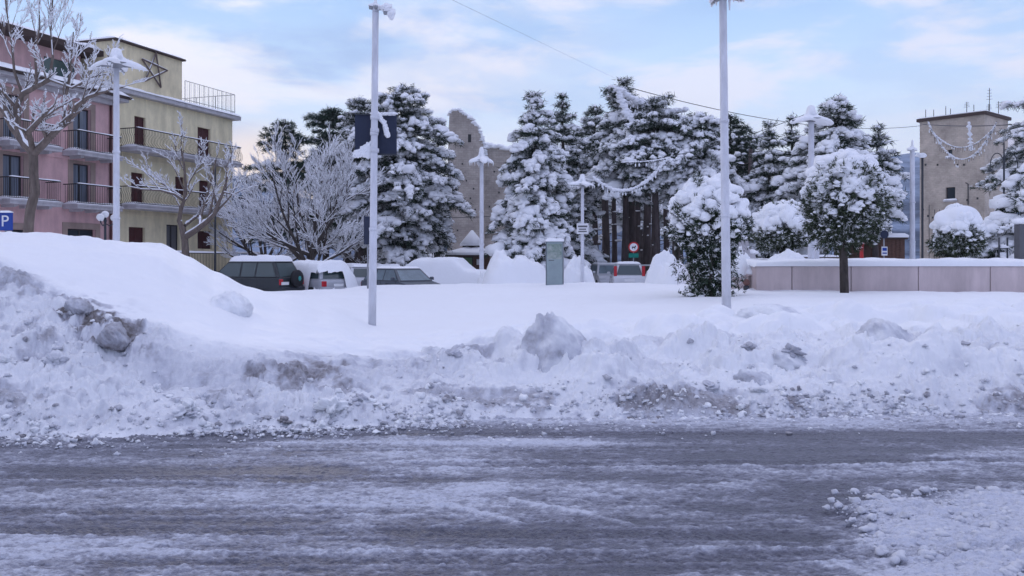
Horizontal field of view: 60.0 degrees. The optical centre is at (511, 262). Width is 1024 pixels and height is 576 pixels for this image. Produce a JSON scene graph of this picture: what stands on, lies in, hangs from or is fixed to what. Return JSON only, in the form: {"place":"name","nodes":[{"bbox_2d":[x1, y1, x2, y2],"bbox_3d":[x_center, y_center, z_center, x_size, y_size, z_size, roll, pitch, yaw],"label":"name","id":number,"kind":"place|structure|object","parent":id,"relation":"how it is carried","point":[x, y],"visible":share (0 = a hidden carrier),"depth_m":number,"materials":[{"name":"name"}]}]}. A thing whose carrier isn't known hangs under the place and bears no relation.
{"place":"outdoors","nodes":[
{"label":"outdoors","id":0,"kind":"place"},
{"bbox_2d":[0,411,1023,575],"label":"road","id":1,"kind":"structure","parent":0,"point":[746,496],"depth_m":6.34,"materials":[{"name":"asphalt"}]},
{"bbox_2d":[0,269,1023,575],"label":"snow rubble","id":2,"kind":"object","parent":1,"relation":"on","point":[190,407],"visible":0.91,"depth_m":9.25,"materials":[{"name":"snow"}]},
{"bbox_2d":[520,311,586,372],"bbox_3d":[0.635,1.180,11.003,1.109,1.149,0.758,0,0,0],"label":"snow block","id":3,"kind":"object","parent":2,"relation":"on","point":[551,339],"depth_m":10.83,"materials":[{"name":"snow"}]},
{"bbox_2d":[0,231,1023,440],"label":"snow ground","id":4,"kind":"structure","parent":0,"point":[157,293],"depth_m":10.86,"materials":[{"name":"snow"}]},
{"bbox_2d":[0,211,13,231],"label":"parking sign","id":5,"kind":"object","parent":4,"relation":"on","point":[6,220],"visible":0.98,"depth_m":20.99,"materials":[{"name":"blue metal"}]},
{"bbox_2d":[0,19,133,239],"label":"pink building","id":6,"kind":"structure","parent":4,"relation":"on","point":[75,164],"depth_m":42.81,"materials":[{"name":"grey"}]},
{"bbox_2d":[0,85,28,139],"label":"door","id":7,"kind":"structure","parent":6,"relation":"in","point":[16,91],"depth_m":40.36,"materials":[{"name":"grey"}]},
{"bbox_2d":[0,146,28,196],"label":"door","id":8,"kind":"structure","parent":6,"relation":"in","point":[9,164],"depth_m":40.42,"materials":[{"name":"grey"}]},
{"bbox_2d":[62,222,99,237],"bbox_3d":[-21.434,-1.075,43.980,0.255,1.750,2.360,0,0,19],"label":"window","id":9,"kind":"structure","parent":6,"relation":"in","point":[75,229],"depth_m":43.97,"materials":[{"name":"grey"}]},
{"bbox_2d":[68,100,95,150],"bbox_3d":[-21.430,-6.665,43.996,0.255,2.530,1.707,0,0,19],"label":"door","id":10,"kind":"structure","parent":6,"relation":"in","point":[80,121],"depth_m":44.31,"materials":[{"name":"grey"}]},
{"bbox_2d":[68,156,95,202],"bbox_3d":[-21.430,-4.000,43.996,0.255,2.360,1.707,0,0,19],"label":"door","id":11,"kind":"structure","parent":6,"relation":"in","point":[77,173],"depth_m":44.16,"materials":[{"name":"grey"}]},
{"bbox_2d":[0,0,148,232],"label":"bare tree","id":12,"kind":"object","parent":4,"relation":"on","point":[29,146],"visible":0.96,"depth_m":23.73,"materials":[{"name":"grey plant"}]},
{"bbox_2d":[64,297,93,315],"bbox_3d":[-5.238,0.564,10.689,0.354,0.285,0.370,0,0,0],"label":"snow block","id":13,"kind":"object","parent":4,"relation":"on","point":[79,305],"depth_m":10.59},
{"bbox_2d":[96,211,112,239],"bbox_3d":[-12.336,-0.437,27.022,0.596,2.274,0.655,0,0,-23],"label":"globe lamp","id":14,"kind":"object","parent":4,"relation":"on","point":[103,216],"visible":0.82,"depth_m":26.96,"materials":[{"name":"grey metal"}]},
{"bbox_2d":[95,321,129,352],"bbox_3d":[-4.590,0.865,10.203,0.353,0.365,0.373,0,0,0],"label":"snow block","id":15,"kind":"object","parent":4,"relation":"on","point":[113,336],"depth_m":10.08,"materials":[{"name":"snow"}]},
{"bbox_2d":[88,48,147,240],"bbox_3d":[-9.586,-2.194,21.529,1.074,6.024,1.093,0,0,40],"label":"street lamp","id":16,"kind":"object","parent":4,"relation":"on","point":[116,61],"visible":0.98,"depth_m":21.44,"materials":[{"name":"grey metal"}]},
{"bbox_2d":[74,36,244,270],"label":"yellow building","id":17,"kind":"structure","parent":4,"relation":"on","point":[149,116],"depth_m":49.32,"materials":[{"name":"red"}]},
{"bbox_2d":[141,52,167,87],"bbox_3d":[-19.586,-10.603,48.623,0.099,1.917,1.996,0,0,19],"label":"star decoration","id":18,"kind":"object","parent":17,"relation":"attached to","point":[157,65],"visible":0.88,"depth_m":48.59,"materials":[{"name":"brown"}]},
{"bbox_2d":[166,225,176,249],"bbox_3d":[-19.352,-1.290,50.216,0.070,1.674,1.081,0,0,19],"label":"window","id":19,"kind":"structure","parent":17,"relation":"in","point":[171,230],"depth_m":50.31,"materials":[{"name":"grey"}]},
{"bbox_2d":[120,111,256,255],"bbox_3d":[-13.697,-3.003,37.561,6.448,7.184,3.570,0,0,0],"label":"bare tree","id":20,"kind":"object","parent":4,"relation":"on","point":[185,235],"visible":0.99,"depth_m":37.87,"materials":[{"name":"grey plant"}]},
{"bbox_2d":[214,167,215,270],"bbox_3d":[-13.393,-1.490,40.000,0.083,5.779,0.083,0,0,-22],"label":"thin pole","id":21,"kind":"object","parent":4,"relation":"on","point":[215,227],"visible":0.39,"depth_m":39.97,"materials":[{"name":"grey metal"}]},
{"bbox_2d":[176,250,263,271],"bbox_3d":[-16.542,0.628,49.815,0.240,2.544,8.900,0,0,19],"label":"iron fence","id":22,"kind":"object","parent":4,"relation":"on","point":[203,252],"visible":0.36,"depth_m":49.15,"materials":[{"name":"black"}]},
{"bbox_2d":[210,291,252,316],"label":"snow block","id":23,"kind":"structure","parent":4,"relation":"on","point":[234,302],"depth_m":12.42,"materials":[{"name":"snow"}]},
{"bbox_2d":[219,254,304,290],"bbox_3d":[-10.671,0.680,36.463,4.375,2.000,2.070,0,0,20],"label":"parked car","id":24,"kind":"object","parent":4,"relation":"on","point":[265,272],"visible":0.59,"depth_m":35.59,"materials":[{"name":"black paint"}]},
{"bbox_2d":[203,167,336,261],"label":"bare tree","id":25,"kind":"object","parent":4,"relation":"on","point":[222,232],"visible":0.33,"depth_m":51.57,"materials":[{"name":"grey plant"}]},
{"bbox_2d":[235,118,321,255],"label":"cedar tree","id":26,"kind":"object","parent":4,"relation":"on","point":[289,126],"visible":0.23,"depth_m":63.37,"materials":[{"name":"green wood"}]},
{"bbox_2d":[213,118,389,260],"bbox_3d":[-10.432,-2.602,43.357,8.872,8.622,9.731,0,0,0],"label":"bare tree","id":27,"kind":"object","parent":4,"relation":"on","point":[322,189],"visible":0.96,"depth_m":42.70,"materials":[{"name":"white plant"}]},
{"bbox_2d":[274,104,346,260],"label":"cedar tree","id":28,"kind":"object","parent":4,"relation":"on","point":[327,115],"visible":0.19,"depth_m":61.39,"materials":[{"name":"green plant"}]},
{"bbox_2d":[293,259,357,289],"bbox_3d":[-8.643,0.764,38.000,4.340,1.782,2.090,0,0,42],"label":"parked car","id":29,"kind":"object","parent":4,"relation":"on","point":[332,274],"visible":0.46,"depth_m":36.72,"materials":[{"name":"silver metal"}]},
{"bbox_2d":[304,202,378,263],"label":"bare tree","id":30,"kind":"object","parent":4,"relation":"on","point":[349,258],"visible":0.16,"depth_m":55.08,"materials":[{"name":"white plant"}]},
{"bbox_2d":[306,95,378,263],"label":"pine tree","id":31,"kind":"object","parent":4,"relation":"on","point":[346,126],"visible":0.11,"depth_m":55.28,"materials":[{"name":"white plant"}]},
{"bbox_2d":[346,263,366,285],"bbox_3d":[-7.543,0.814,42.000,2.000,1.571,4.160,0,0,-30],"label":"parked car","id":32,"kind":"object","parent":4,"relation":"on","point":[359,271],"visible":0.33,"depth_m":40.41,"materials":[{"name":"white paint"}]},
{"bbox_2d":[364,216,369,288],"bbox_3d":[-4.878,-0.079,30.014,0.075,2.958,0.420,0,0,38],"label":"post","id":33,"kind":"object","parent":4,"relation":"on","point":[366,227],"visible":0.65,"depth_m":29.98,"materials":[{"name":"grey metal"}]},
{"bbox_2d":[368,0,379,325],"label":"street lamp","id":34,"kind":"object","parent":4,"relation":"on","point":[373,6],"visible":0.96,"depth_m":16.54,"materials":[{"name":"grey metal"}]},
{"bbox_2d":[353,111,397,158],"bbox_3d":[-2.566,-2.393,16.643,0.860,0.897,0.252,0,0,0],"label":"sign board","id":35,"kind":"object","parent":34,"relation":"attached to","point":[386,129],"visible":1,"depth_m":16.68,"materials":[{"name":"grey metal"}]},
{"bbox_2d":[378,3,395,19],"bbox_3d":[-2.375,-4.694,16.596,0.404,0.336,0.218,0,0,0],"label":"spot light","id":36,"kind":"object","parent":34,"relation":"attached to","point":[388,10],"visible":1,"depth_m":16.54,"materials":[{"name":"grey metal"}]},
{"bbox_2d":[361,266,439,285],"bbox_3d":[-4.608,0.920,37.000,2.030,1.520,4.160,0,0,-38],"label":"parked car","id":37,"kind":"object","parent":4,"relation":"on","point":[399,275],"visible":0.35,"depth_m":36.39,"materials":[{"name":"grey paint"}]},
{"bbox_2d":[325,82,476,265],"bbox_3d":[-6.294,-4.266,50.279,7.724,11.944,8.315,0,0,38],"label":"pine tree","id":38,"kind":"object","parent":4,"relation":"on","point":[413,190],"visible":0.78,"depth_m":48.80,"materials":[{"name":"green plant"}]},
{"bbox_2d":[421,346,452,353],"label":"snow block","id":39,"kind":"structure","parent":4,"relation":"on","point":[430,350],"depth_m":11.44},
{"bbox_2d":[425,137,462,257],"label":"pine tree","id":40,"kind":"object","parent":4,"relation":"on","point":[439,250],"visible":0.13,"depth_m":53.67,"materials":[{"name":"white plant"}]},
{"bbox_2d":[405,257,485,283],"bbox_3d":[-3.033,0.659,42.000,4.640,1.841,2.140,0,0,20],"label":"heap","id":41,"kind":"object","parent":4,"relation":"on","point":[448,270],"visible":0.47,"depth_m":41.11,"materials":[{"name":"white"}]},
{"bbox_2d":[445,230,490,268],"bbox_3d":[-2.578,-0.237,57.200,3.325,3.675,3.400,0,0,0],"label":"kiosk","id":42,"kind":"object","parent":4,"relation":"on","point":[468,251],"visible":0.46,"depth_m":55.98,"materials":[{"name":"white wood"}]},
{"bbox_2d":[447,108,511,257],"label":"ruined tower","id":43,"kind":"structure","parent":4,"relation":"on","point":[464,126],"depth_m":74.96,"materials":[{"name":"stone"}]},
{"bbox_2d":[469,147,493,268],"bbox_3d":[-1.417,-1.949,41.995,0.995,7.066,0.972,0,0,31],"label":"street lamp","id":44,"kind":"object","parent":4,"relation":"on","point":[481,159],"visible":0.98,"depth_m":41.92,"materials":[{"name":"grey metal"}]},
{"bbox_2d":[482,249,545,283],"bbox_3d":[0.180,0.500,38.065,3.223,2.132,3.756,0,0,0],"label":"snow heap","id":45,"kind":"object","parent":4,"relation":"on","point":[502,267],"visible":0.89,"depth_m":36.89,"materials":[{"name":"white"}]},
{"bbox_2d":[484,89,590,269],"bbox_3d":[1.183,-3.362,46.868,6.008,11.729,7.212,0,0,0],"label":"spruce tree","id":46,"kind":"object","parent":4,"relation":"on","point":[531,210],"visible":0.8,"depth_m":46.06,"materials":[{"name":"green plant"}]},
{"bbox_2d":[545,238,563,284],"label":"information pillar","id":47,"kind":"structure","parent":4,"relation":"on","point":[554,261],"depth_m":29.90,"materials":[{"name":"grey"}]},
{"bbox_2d":[542,92,609,264],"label":"spruce tree","id":48,"kind":"object","parent":4,"relation":"on","point":[591,251],"visible":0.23,"depth_m":52.44,"materials":[{"name":"green plant"}]},
{"bbox_2d":[564,255,594,282],"bbox_3d":[2.823,0.596,39.053,1.817,1.875,1.826,0,0,0],"label":"snow heap","id":49,"kind":"object","parent":4,"relation":"on","point":[572,271],"visible":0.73,"depth_m":38.51,"materials":[{"name":"white"}]},
{"bbox_2d":[569,174,594,281],"bbox_3d":[3.015,-1.033,37.969,0.956,5.528,0.946,0,0,31],"label":"street lamp","id":50,"kind":"object","parent":4,"relation":"on","point":[582,182],"visible":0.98,"depth_m":37.93,"materials":[{"name":"grey metal"}]},
{"bbox_2d":[577,223,587,233],"bbox_3d":[3.018,-1.440,37.983,0.500,0.460,0.201,0,0,0],"label":"sign","id":51,"kind":"object","parent":50,"relation":"attached to","point":[582,228],"visible":1,"depth_m":37.89,"materials":[{"name":"metal"}]},
{"bbox_2d":[558,103,606,260],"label":"pine tree","id":52,"kind":"object","parent":4,"relation":"on","point":[589,124],"visible":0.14,"depth_m":59.74,"materials":[{"name":"green plant"}]},
{"bbox_2d":[559,130,622,234],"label":"pine tree","id":53,"kind":"object","parent":4,"relation":"on","point":[619,207],"visible":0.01,"depth_m":76.58,"materials":[{"name":"green plant"}]},
{"bbox_2d":[590,262,615,282],"bbox_3d":[5.370,0.775,50.000,1.950,1.570,3.860,0,0,-5],"label":"parked car","id":54,"kind":"object","parent":4,"relation":"on","point":[600,270],"visible":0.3,"depth_m":49.23,"materials":[{"name":"white paint"}]},
{"bbox_2d":[593,199,621,261],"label":"bare pine","id":55,"kind":"object","parent":4,"relation":"on","point":[605,236],"visible":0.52,"depth_m":57.82,"materials":[{"name":"brown plant"}]},
{"bbox_2d":[599,199,619,262],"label":"bare pine","id":56,"kind":"object","parent":4,"relation":"on","point":[614,245],"visible":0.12,"depth_m":61.87,"materials":[{"name":"brown plant"}]},
{"bbox_2d":[569,75,677,261],"bbox_3d":[7.013,-4.668,52.467,8.112,12.752,8.440,0,0,0],"label":"pine tree","id":57,"kind":"object","parent":4,"relation":"on","point":[603,162],"visible":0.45,"depth_m":51.12,"materials":[{"name":"green plant"}]},
{"bbox_2d":[619,87,688,130],"bbox_3d":[7.932,-8.539,50.264,4.328,2.717,0.707,0,0,-7],"label":"light garland","id":58,"kind":"object","parent":57,"relation":"hanging from","point":[636,100],"visible":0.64,"depth_m":50.06,"materials":[{"name":"metal"}]},
{"bbox_2d":[626,86,921,128],"bbox_3d":[23.632,-11.872,69.753,0.044,3.463,49.930,0,0,43],"label":"overhead cable","id":59,"kind":"object","parent":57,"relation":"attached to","point":[753,116],"visible":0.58,"depth_m":61.09,"materials":[{"name":"grey metal"}]},
{"bbox_2d":[607,261,645,282],"bbox_3d":[5.893,0.761,45.500,1.930,1.638,3.710,0,0,3],"label":"parked car","id":60,"kind":"object","parent":4,"relation":"on","point":[628,272],"visible":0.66,"depth_m":43.82,"materials":[{"name":"white paint"}]},
{"bbox_2d":[614,196,644,261],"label":"bare pine","id":61,"kind":"object","parent":4,"relation":"on","point":[632,227],"visible":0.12,"depth_m":54.76,"materials":[{"name":"brown plant"}]},
{"bbox_2d":[628,242,638,260],"bbox_3d":[6.173,0.179,45.019,0.540,2.442,0.102,0,0,0],"label":"round sign","id":62,"kind":"object","parent":4,"relation":"on","point":[633,247],"visible":0.93,"depth_m":44.98,"materials":[{"name":"grey metal"}]},
{"bbox_2d":[597,195,671,264],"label":"pine tree","id":63,"kind":"object","parent":4,"relation":"on","point":[619,219],"visible":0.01,"depth_m":81.77,"materials":[{"name":"green plant"}]},
{"bbox_2d":[635,201,642,263],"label":"bare pine","id":64,"kind":"object","parent":4,"relation":"on","point":[638,218],"visible":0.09,"depth_m":59.82,"materials":[{"name":"brown plant"}]},
{"bbox_2d":[635,192,651,273],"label":"bare pine","id":65,"kind":"object","parent":4,"relation":"on","point":[646,251],"visible":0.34,"depth_m":56.76,"materials":[{"name":"brown plant"}]},
{"bbox_2d":[642,194,663,259],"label":"bare pine","id":66,"kind":"object","parent":4,"relation":"on","point":[652,229],"visible":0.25,"depth_m":62.88,"materials":[{"name":"brown plant"}]},
{"bbox_2d":[595,92,711,256],"bbox_3d":[8.094,-3.904,49.764,6.695,11.220,5.264,0,0,0],"label":"pine tree","id":67,"kind":"object","parent":4,"relation":"on","point":[650,120],"visible":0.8,"depth_m":48.98,"materials":[{"name":"green plant"}]},
{"bbox_2d":[615,87,642,129],"bbox_3d":[6.585,-8.590,49.524,1.686,2.457,0.576,0,0,0],"label":"light garland","id":68,"kind":"object","parent":67,"relation":"hanging from","point":[627,113],"visible":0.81,"depth_m":49.38,"materials":[{"name":"grey metal"}]},
{"bbox_2d":[652,201,671,251],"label":"bare pine","id":69,"kind":"object","parent":4,"relation":"on","point":[667,242],"visible":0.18,"depth_m":57.86,"materials":[{"name":"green plant"}]},
{"bbox_2d":[640,132,683,264],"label":"pine tree","id":70,"kind":"object","parent":4,"relation":"on","point":[660,214],"visible":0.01,"depth_m":75.20,"materials":[{"name":"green plant"}]},
{"bbox_2d":[645,250,690,283],"bbox_3d":[5.695,0.542,31.899,2.055,2.009,1.993,0,0,0],"label":"snow heap","id":71,"kind":"object","parent":4,"relation":"on","point":[659,271],"visible":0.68,"depth_m":31.72,"materials":[{"name":"white"}]},
{"bbox_2d":[651,110,749,219],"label":"pine tree","id":72,"kind":"object","parent":4,"relation":"on","point":[709,125],"visible":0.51,"depth_m":48.93,"materials":[{"name":"white plant"}]},
{"bbox_2d":[660,171,755,296],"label":"round tree","id":73,"kind":"object","parent":4,"relation":"on","point":[694,216],"visible":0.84,"depth_m":22.00,"materials":[{"name":"green plant"}]},
{"bbox_2d":[709,0,744,308],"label":"street lamp","id":74,"kind":"object","parent":4,"relation":"on","point":[725,232],"visible":0.95,"depth_m":16.34,"materials":[{"name":"grey metal"}]},
{"bbox_2d":[731,255,751,288],"bbox_3d":[7.060,0.537,26.710,1.272,1.527,0.727,0,0,0],"label":"snow-covered bush","id":75,"kind":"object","parent":4,"relation":"on","point":[745,268],"depth_m":26.48,"materials":[{"name":"white"}]},
{"bbox_2d":[715,113,771,197],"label":"pine tree","id":76,"kind":"object","parent":4,"relation":"on","point":[740,153],"visible":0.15,"depth_m":59.07,"materials":[{"name":"green plant"}]},
{"bbox_2d":[734,237,758,257],"bbox_3d":[10.620,0.064,39.913,1.827,2.672,1.373,0,0,0],"label":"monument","id":77,"kind":"object","parent":4,"relation":"on","point":[751,253],"visible":0.12,"depth_m":39.73,"materials":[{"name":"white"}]},
{"bbox_2d":[735,149,758,241],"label":"bare pine","id":78,"kind":"object","parent":4,"relation":"on","point":[749,163],"visible":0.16,"depth_m":56.91,"materials":[{"name":"brown plant"}]},
{"bbox_2d":[733,369,771,385],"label":"snow block","id":79,"kind":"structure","parent":4,"relation":"on","point":[759,378],"depth_m":10.52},
{"bbox_2d":[734,303,800,317],"bbox_3d":[4.009,0.878,13.652,0.970,0.518,0.754,0,0,45],"label":"snow block","id":80,"kind":"object","parent":4,"relation":"on","point":[758,308],"depth_m":13.51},
{"bbox_2d":[741,119,807,258],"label":"spruce tree","id":81,"kind":"object","parent":4,"relation":"on","point":[762,192],"visible":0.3,"depth_m":49.41,"materials":[{"name":"green plant"}]},
{"bbox_2d":[772,348,807,370],"bbox_3d":[3.531,1.385,11.288,0.641,0.682,0.755,0,0,0],"label":"snow block","id":82,"kind":"object","parent":4,"relation":"on","point":[785,361],"depth_m":10.99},
{"bbox_2d":[767,113,830,254],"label":"spruce tree","id":83,"kind":"object","parent":4,"relation":"on","point":[792,137],"visible":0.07,"depth_m":51.70,"materials":[{"name":"white plant"}]},
{"bbox_2d":[789,105,833,258],"bbox_3d":[11.528,-2.452,34.005,1.794,7.174,0.869,0,0,-12],"label":"street lamp","id":84,"kind":"object","parent":4,"relation":"on","point":[811,116],"visible":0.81,"depth_m":33.90,"materials":[{"name":"grey metal"}]},
{"bbox_2d":[770,94,909,254],"bbox_3d":[17.088,-3.521,46.016,5.592,10.455,6.921,0,0,-26],"label":"pine tree","id":85,"kind":"object","parent":4,"relation":"on","point":[841,132],"visible":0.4,"depth_m":45.24,"materials":[{"name":"white plant"}]},
{"bbox_2d":[796,148,896,292],"bbox_3d":[9.071,-0.799,24.506,2.592,4.804,2.565,0,0,0],"label":"round tree","id":86,"kind":"object","parent":4,"relation":"on","point":[844,205],"visible":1,"depth_m":23.89,"materials":[{"name":"green plant"}]},
{"bbox_2d":[695,257,1023,291],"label":"planter wall","id":87,"kind":"structure","parent":4,"relation":"on","point":[950,274],"depth_m":26.00,"materials":[{"name":"concrete"}]},
{"bbox_2d":[748,198,813,253],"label":"round tree","id":88,"kind":"object","parent":87,"relation":"in","point":[778,227],"visible":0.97,"depth_m":30.32,"materials":[{"name":"white plant"}]},
{"bbox_2d":[768,249,804,259],"bbox_3d":[9.094,-0.019,29.563,1.606,0.879,1.585,0,0,0],"label":"snow heap","id":89,"kind":"object","parent":87,"relation":"in","point":[788,254],"visible":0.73,"depth_m":29.16,"materials":[{"name":"white"}]},
{"bbox_2d":[880,230,888,257],"bbox_3d":[14.284,-0.267,34.021,0.320,1.934,0.094,0,0,0],"label":"round sign","id":90,"kind":"object","parent":87,"relation":"on","point":[884,234],"visible":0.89,"depth_m":33.99,"materials":[{"name":"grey metal"}]},
{"bbox_2d":[924,203,988,258],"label":"round tree","id":91,"kind":"object","parent":87,"relation":"in","point":[957,229],"visible":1,"depth_m":30.52,"materials":[{"name":"green plant"}]},
{"bbox_2d":[998,237,1009,257],"bbox_3d":[17.737,-0.250,31.992,0.324,1.300,0.410,0,0,-27],"label":"metal frame","id":92,"kind":"object","parent":87,"relation":"on","point":[1003,246],"visible":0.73,"depth_m":31.98,"materials":[{"name":"grey"}]},
{"bbox_2d":[1012,218,1023,258],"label":"square post","id":93,"kind":"object","parent":87,"relation":"on","point":[1018,223],"visible":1,"depth_m":29.89,"materials":[{"name":"grey"}]},
{"bbox_2d":[849,233,908,258],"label":"wooden shed","id":94,"kind":"structure","parent":4,"relation":"on","point":[895,244],"depth_m":47.98,"materials":[{"name":"brown wood"}]},
{"bbox_2d":[855,318,915,341],"bbox_3d":[5.045,1.180,11.958,0.790,0.874,0.786,0,0,36],"label":"snow block","id":95,"kind":"object","parent":4,"relation":"on","point":[878,329],"depth_m":11.78,"materials":[{"name":"snow"}]},
{"bbox_2d":[865,121,906,257],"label":"pine tree","id":96,"kind":"object","parent":4,"relation":"on","point":[891,164],"visible":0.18,"depth_m":47.67,"materials":[{"name":"white plant"}]},
{"bbox_2d":[865,149,909,232],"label":"pine tree","id":97,"kind":"object","parent":4,"relation":"on","point":[904,175],"visible":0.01,"depth_m":79.38,"materials":[{"name":"white plant"}]},
{"bbox_2d":[907,140,916,258],"bbox_3d":[20.770,-2.515,46.000,0.542,7.724,0.302,0,0,0],"label":"street lamp","id":98,"kind":"object","parent":4,"relation":"on","point":[912,149],"visible":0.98,"depth_m":45.90,"materials":[{"name":"grey metal"}]},
{"bbox_2d":[915,153,926,257],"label":"thin pole","id":99,"kind":"object","parent":4,"relation":"on","point":[922,156],"visible":0.98,"depth_m":69.93,"materials":[{"name":"grey metal"}]},
{"bbox_2d":[916,88,1011,258],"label":"square tower","id":100,"kind":"structure","parent":4,"relation":"on","point":[947,182],"depth_m":92.34,"materials":[{"name":"brown stone"}]},
{"bbox_2d":[943,187,956,201],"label":"window","id":101,"kind":"structure","parent":100,"relation":"in","point":[951,190],"depth_m":92.80,"materials":[{"name":"grey"}]},
{"bbox_2d":[927,121,996,166],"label":"light garland","id":102,"kind":"object","parent":100,"relation":"attached to","point":[969,157],"visible":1,"depth_m":68.17,"materials":[{"name":"grey metal"}]},
{"bbox_2d":[929,127,994,151],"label":"light garland","id":103,"kind":"object","parent":100,"relation":"attached to","point":[992,129],"visible":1,"depth_m":67.61,"materials":[{"name":"white plastic"}]},
{"bbox_2d":[964,163,1023,258],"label":"spruce tree","id":104,"kind":"object","parent":4,"relation":"on","point":[997,221],"visible":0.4,"depth_m":35.81,"materials":[{"name":"white plant"}]},
{"bbox_2d":[970,100,1023,197],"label":"pine tree","id":105,"kind":"object","parent":4,"relation":"on","point":[1016,148],"visible":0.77,"depth_m":60.98,"materials":[{"name":"white plant"}]},
{"bbox_2d":[987,142,1017,193],"bbox_3d":[24.422,-2.528,44.000,1.620,6.857,0.260,0,0,0],"label":"curled lamp","id":106,"kind":"object","parent":4,"relation":"on","point":[990,169],"visible":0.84,"depth_m":43.98,"materials":[{"name":"grey metal"}]},
{"bbox_2d":[0,0,1023,196],"label":"sky","id":107,"kind":"structure","parent":0,"point":[895,61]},
{"bbox_2d":[453,0,615,78],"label":"overhead cable","id":108,"kind":"object","parent":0,"point":[526,35],"visible":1,"depth_m":24.66,"materials":[{"name":"grey metal"}]},
{"bbox_2d":[232,153,1019,265],"bbox_3d":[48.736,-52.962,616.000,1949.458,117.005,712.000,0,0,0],"label":"hills","id":109,"kind":"structure","parent":0,"point":[898,227],"depth_m":509.49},
{"bbox_2d":[592,160,666,195],"bbox_3d":[5.824,-4.191,43.992,3.700,1.813,0.349,0,0,0],"label":"light garland","id":110,"kind":"object","parent":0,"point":[630,189],"visible":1,"depth_m":43.94,"materials":[{"name":"grey metal"}]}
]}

